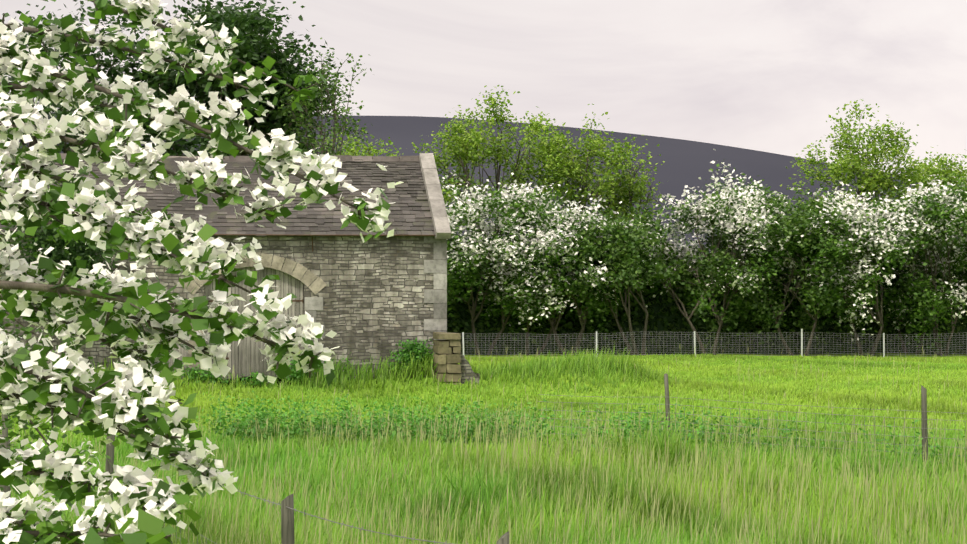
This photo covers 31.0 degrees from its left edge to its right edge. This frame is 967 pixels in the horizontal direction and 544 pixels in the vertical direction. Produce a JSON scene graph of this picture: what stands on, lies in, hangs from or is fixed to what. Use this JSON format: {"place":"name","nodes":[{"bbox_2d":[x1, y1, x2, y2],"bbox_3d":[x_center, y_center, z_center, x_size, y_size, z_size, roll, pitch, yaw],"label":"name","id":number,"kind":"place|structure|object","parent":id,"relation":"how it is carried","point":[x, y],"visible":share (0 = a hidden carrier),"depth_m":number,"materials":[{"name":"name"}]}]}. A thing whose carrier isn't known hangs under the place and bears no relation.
{"place":"outdoors","nodes":[
{"label":"outdoors","id":0,"kind":"place"},
{"bbox_2d":[460,352,479,384],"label":"stone wall","id":1,"kind":"structure","parent":0,"point":[468,373],"depth_m":45.77,"materials":[{"name":"grey stone"}]},
{"bbox_2d":[0,345,966,543],"bbox_3d":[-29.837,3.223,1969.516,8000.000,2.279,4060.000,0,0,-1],"label":"ground","id":2,"kind":"structure","parent":0,"point":[877,355],"depth_m":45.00,"materials":[{"name":"green plant"}]},
{"bbox_2d":[0,434,10,527],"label":"strainer post","id":3,"kind":"object","parent":2,"relation":"on","point":[6,488],"visible":0.15,"depth_m":17.14,"materials":[{"name":"wood"}]},
{"bbox_2d":[2,96,29,150],"bbox_3d":[-20.418,-2.495,57.679,11.853,12.198,10.278,0,0,44],"label":"tree","id":4,"kind":"object","parent":2,"relation":"on","point":[26,148],"visible":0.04,"depth_m":57.43,"materials":[{"name":"green plant"}]},
{"bbox_2d":[0,90,134,526],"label":"hawthorn tree","id":5,"kind":"object","parent":2,"relation":"on","point":[44,426],"visible":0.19,"depth_m":9.44,"materials":[{"name":"white plant"}]},
{"bbox_2d":[0,0,209,152],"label":"tree","id":6,"kind":"object","parent":2,"relation":"on","point":[59,112],"visible":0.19,"depth_m":60.52,"materials":[{"name":"green plant"}]},
{"bbox_2d":[49,0,350,155],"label":"chestnut tree","id":7,"kind":"object","parent":2,"relation":"on","point":[249,25],"visible":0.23,"depth_m":61.32,"materials":[{"name":"green plant"}]},
{"bbox_2d":[0,0,403,543],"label":"hawthorn sprays","id":8,"kind":"object","parent":2,"relation":"on","point":[124,395],"visible":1,"depth_m":4.29,"materials":[{"name":"white plant"}]},
{"bbox_2d":[0,155,446,387],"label":"barn walls","id":9,"kind":"structure","parent":2,"relation":"on","point":[375,306],"depth_m":46.29,"materials":[{"name":"grey stone"}]},
{"bbox_2d":[0,176,125,346],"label":"tree","id":10,"kind":"object","parent":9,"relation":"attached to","point":[57,254],"visible":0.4,"depth_m":43.90,"materials":[{"name":"green plant"}]},
{"bbox_2d":[0,151,450,251],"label":"barn roof","id":11,"kind":"structure","parent":9,"relation":"on","point":[418,208],"depth_m":47.01,"materials":[{"name":"grey stone"}]},
{"bbox_2d":[159,267,302,379],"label":"barn doors","id":12,"kind":"structure","parent":9,"relation":"in","point":[246,352],"depth_m":45.94,"materials":[{"name":"grey wood"}]},
{"bbox_2d":[208,299,303,358],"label":"door hinges","id":13,"kind":"object","parent":12,"relation":"attached to","point":[302,300],"depth_m":46.15,"materials":[{"name":"metal"}]},
{"bbox_2d":[184,236,446,383],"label":"stone trim","id":14,"kind":"structure","parent":9,"relation":"attached to","point":[437,266],"depth_m":46.08,"materials":[{"name":"beige stone"}]},
{"bbox_2d":[1,413,508,543],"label":"fence posts","id":15,"kind":"object","parent":2,"relation":"on","point":[287,525],"visible":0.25,"depth_m":12.91,"materials":[{"name":"wood"}]},
{"bbox_2d":[9,416,467,543],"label":"fence wire","id":16,"kind":"object","parent":15,"relation":"attached to","point":[269,503],"visible":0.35,"depth_m":13.29,"materials":[{"name":"grey metal"}]},
{"bbox_2d":[265,38,372,155],"bbox_3d":[-5.743,-2.164,59.504,4.070,11.548,5.155,0,0,-1],"label":"tree","id":17,"kind":"object","parent":2,"relation":"on","point":[332,148],"visible":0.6,"depth_m":59.45,"materials":[{"name":"green plant"}]},
{"bbox_2d":[313,119,402,155],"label":"ash tree","id":18,"kind":"object","parent":2,"relation":"on","point":[354,150],"visible":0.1,"depth_m":86.86,"materials":[{"name":"green plant"}]},
{"bbox_2d":[432,332,461,385],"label":"stub wall","id":19,"kind":"structure","parent":2,"relation":"on","point":[447,356],"depth_m":45.56,"materials":[{"name":"stone"}]},
{"bbox_2d":[447,220,487,293],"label":"hawthorn tree","id":20,"kind":"object","parent":2,"relation":"on","point":[460,266],"visible":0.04,"depth_m":75.92,"materials":[{"name":"green plant"}]},
{"bbox_2d":[412,85,592,245],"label":"ash tree","id":21,"kind":"object","parent":2,"relation":"on","point":[468,149],"visible":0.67,"depth_m":85.87,"materials":[{"name":"green plant"}]},
{"bbox_2d":[441,170,582,354],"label":"hawthorn tree","id":22,"kind":"object","parent":2,"relation":"on","point":[520,206],"visible":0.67,"depth_m":76.61,"materials":[{"name":"white plant"}]},
{"bbox_2d":[89,338,966,467],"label":"nettle plants","id":23,"kind":"object","parent":2,"relation":"on","point":[262,417],"visible":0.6,"depth_m":30.39,"materials":[{"name":"green plant"}]},
{"bbox_2d":[466,229,630,354],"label":"hawthorn tree","id":24,"kind":"object","parent":2,"relation":"on","point":[561,277],"visible":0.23,"depth_m":76.98,"materials":[{"name":"green plant"}]},
{"bbox_2d":[471,188,678,354],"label":"hawthorn tree","id":25,"kind":"object","parent":2,"relation":"on","point":[555,242],"visible":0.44,"depth_m":76.34,"materials":[{"name":"green plant"}]},
{"bbox_2d":[517,104,657,224],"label":"ash tree","id":26,"kind":"object","parent":2,"relation":"on","point":[566,169],"visible":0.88,"depth_m":85.11,"materials":[{"name":"green plant"}]},
{"bbox_2d":[545,206,697,354],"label":"hawthorn tree","id":27,"kind":"object","parent":2,"relation":"on","point":[591,251],"visible":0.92,"depth_m":75.42,"materials":[{"name":"green plant"}]},
{"bbox_2d":[589,144,673,236],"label":"ash tree","id":28,"kind":"object","parent":2,"relation":"on","point":[647,192],"visible":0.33,"depth_m":86.69,"materials":[{"name":"green plant"}]},
{"bbox_2d":[447,221,966,354],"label":"hedge","id":29,"kind":"object","parent":2,"relation":"on","point":[911,347],"visible":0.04,"depth_m":79.45,"materials":[{"name":"green plant"}]},
{"bbox_2d":[606,149,818,354],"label":"hawthorn tree","id":30,"kind":"object","parent":2,"relation":"on","point":[731,222],"visible":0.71,"depth_m":77.19,"materials":[{"name":"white plant"}]},
{"bbox_2d":[461,329,966,356],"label":"fence","id":31,"kind":"object","parent":2,"relation":"on","point":[721,346],"visible":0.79,"depth_m":74.51,"materials":[{"name":"grey metal"}]},
{"bbox_2d":[694,178,782,232],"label":"blossoms","id":32,"kind":"object","parent":2,"relation":"on","point":[762,187],"visible":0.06,"depth_m":88.17,"materials":[{"name":"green plant"}]},
{"bbox_2d":[690,232,836,351],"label":"hawthorn tree","id":33,"kind":"object","parent":2,"relation":"on","point":[779,302],"visible":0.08,"depth_m":78.77,"materials":[{"name":"green plant"}]},
{"bbox_2d":[686,184,878,355],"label":"hawthorn tree","id":34,"kind":"object","parent":2,"relation":"on","point":[795,219],"visible":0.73,"depth_m":75.41,"materials":[{"name":"green plant"}]},
{"bbox_2d":[664,373,928,465],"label":"fence posts","id":35,"kind":"object","parent":2,"relation":"on","point":[923,409],"visible":0.5,"depth_m":26.83,"materials":[{"name":"wood"}]},
{"bbox_2d":[538,394,966,467],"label":"fence wire","id":36,"kind":"object","parent":35,"relation":"attached to","point":[739,426],"visible":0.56,"depth_m":27.64,"materials":[{"name":"grey metal"}]},
{"bbox_2d":[765,182,925,356],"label":"hawthorn tree","id":37,"kind":"object","parent":2,"relation":"on","point":[866,220],"visible":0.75,"depth_m":75.05,"materials":[{"name":"green plant"}]},
{"bbox_2d":[780,99,939,253],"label":"ash tree","id":38,"kind":"object","parent":2,"relation":"on","point":[853,162],"visible":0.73,"depth_m":84.95,"materials":[{"name":"green plant"}]},
{"bbox_2d":[803,166,966,355],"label":"hawthorn tree","id":39,"kind":"object","parent":2,"relation":"on","point":[939,209],"visible":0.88,"depth_m":75.38,"materials":[{"name":"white plant"}]},
{"bbox_2d":[847,231,966,353],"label":"hawthorn tree","id":40,"kind":"object","parent":2,"relation":"on","point":[894,309],"visible":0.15,"depth_m":78.55,"materials":[{"name":"green plant"}]},
{"bbox_2d":[885,147,966,231],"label":"ash tree","id":41,"kind":"object","parent":2,"relation":"on","point":[945,171],"visible":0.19,"depth_m":88.24,"materials":[{"name":"green plant"}]},
{"bbox_2d":[934,229,966,293],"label":"hawthorn tree","id":42,"kind":"object","parent":2,"relation":"on","point":[956,256],"visible":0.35,"depth_m":77.28,"materials":[{"name":"green plant"}]},
{"bbox_2d":[0,0,966,185],"label":"sky","id":43,"kind":"structure","parent":0,"point":[769,76],"materials":[{"name":"white"}]},
{"bbox_2d":[19,112,963,275],"bbox_3d":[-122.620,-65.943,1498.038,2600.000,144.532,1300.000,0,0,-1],"label":"hill","id":44,"kind":"structure","parent":0,"point":[687,162],"depth_m":1272.29,"materials":[{"name":"grey"}]}
]}

